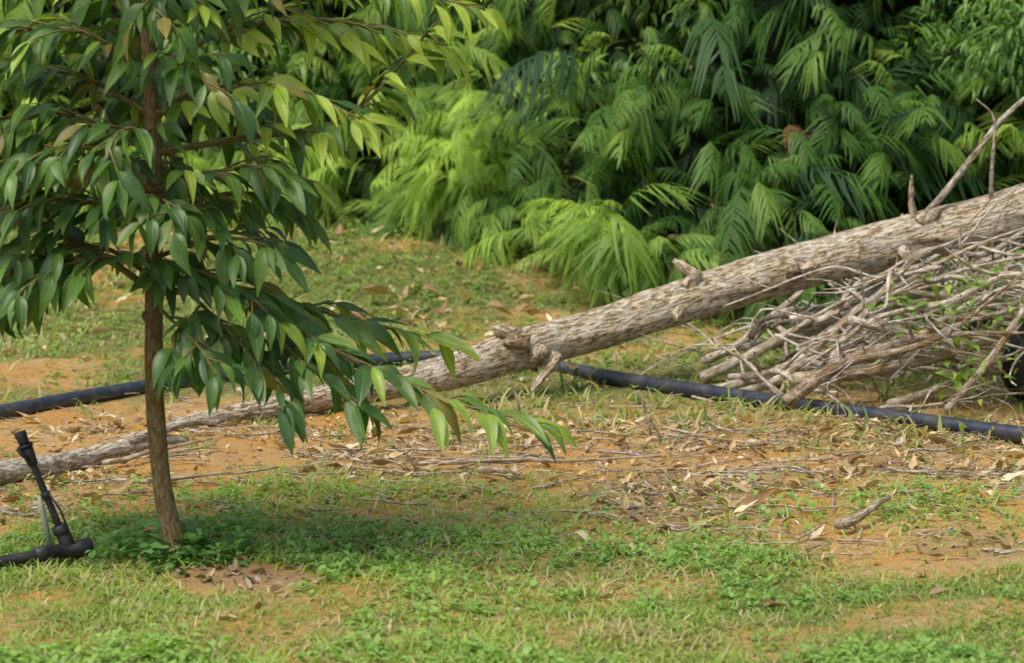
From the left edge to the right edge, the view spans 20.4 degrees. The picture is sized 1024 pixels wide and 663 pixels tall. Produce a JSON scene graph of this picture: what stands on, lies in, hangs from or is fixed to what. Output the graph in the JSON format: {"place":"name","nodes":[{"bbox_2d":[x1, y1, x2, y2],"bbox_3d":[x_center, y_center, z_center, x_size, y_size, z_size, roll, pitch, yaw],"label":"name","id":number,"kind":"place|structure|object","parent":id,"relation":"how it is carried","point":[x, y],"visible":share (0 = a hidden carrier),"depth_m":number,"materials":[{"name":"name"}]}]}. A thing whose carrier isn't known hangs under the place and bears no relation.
{"place":"outdoors","nodes":[
{"label":"outdoors","id":0,"kind":"place"},
{"bbox_2d":[0,0,1023,662],"bbox_3d":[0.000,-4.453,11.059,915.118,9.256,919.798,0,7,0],"label":"ground","id":1,"kind":"structure","parent":0,"point":[244,454],"depth_m":9.49,"materials":[{"name":"soil"}]},
{"bbox_2d":[0,430,93,566],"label":"irrigation sprinkler","id":2,"kind":"object","parent":1,"relation":"on","point":[67,546],"visible":0.98,"depth_m":7.56,"materials":[{"name":"plastic"}]},
{"bbox_2d":[0,420,220,485],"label":"rotten branch","id":3,"kind":"object","parent":1,"relation":"on","point":[12,470],"visible":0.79,"depth_m":9.07,"materials":[{"name":"grey plant"}]},
{"bbox_2d":[0,0,576,555],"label":"young tree","id":4,"kind":"object","parent":1,"relation":"on","point":[182,202],"visible":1,"depth_m":7.37,"materials":[{"name":"green plant"}]},
{"bbox_2d":[0,0,1023,336],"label":"fern bank","id":5,"kind":"structure","parent":1,"relation":"on","point":[480,212],"depth_m":13.08,"materials":[{"name":"green plant"}]},
{"bbox_2d":[0,149,1023,662],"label":"grass","id":6,"kind":"structure","parent":1,"relation":"on","point":[126,587],"depth_m":7.45,"materials":[{"name":"green plant"}]},
{"bbox_2d":[0,111,1023,662],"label":"ground weeds","id":7,"kind":"object","parent":1,"relation":"on","point":[146,543],"visible":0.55,"depth_m":7.74,"materials":[{"name":"green plant"}]},
{"bbox_2d":[0,10,1023,662],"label":"leaf litter","id":8,"kind":"object","parent":1,"relation":"on","point":[856,460],"visible":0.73,"depth_m":9.20,"materials":[{"name":"brown plant"}]},
{"bbox_2d":[0,350,1023,442],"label":"irrigation pipe","id":9,"kind":"object","parent":1,"relation":"on","point":[1007,432],"visible":0.59,"depth_m":10.29,"materials":[{"name":"black plastic"}]},
{"bbox_2d":[0,377,1023,561],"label":"fallen twigs","id":10,"kind":"object","parent":1,"relation":"on","point":[850,521],"visible":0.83,"depth_m":9.03,"materials":[{"name":"brown wood"}]},
{"bbox_2d":[2,0,1023,178],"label":"shrub thicket","id":11,"kind":"object","parent":1,"relation":"on","point":[1003,26],"visible":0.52,"depth_m":13.07,"materials":[{"name":"green plant"}]},
{"bbox_2d":[169,97,1023,425],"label":"fallen log","id":12,"kind":"object","parent":1,"relation":"on","point":[551,345],"visible":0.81,"depth_m":10.77,"materials":[{"name":"wood"}]},
{"bbox_2d":[525,185,1023,425],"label":"brush pile","id":13,"kind":"object","parent":1,"relation":"on","point":[841,323],"visible":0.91,"depth_m":10.38,"materials":[{"name":"grey plant"}]},
{"bbox_2d":[1000,322,1023,401],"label":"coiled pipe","id":14,"kind":"object","parent":1,"relation":"on","point":[1019,373],"visible":0.71,"depth_m":10.30,"materials":[{"name":"black plastic"}]}
]}

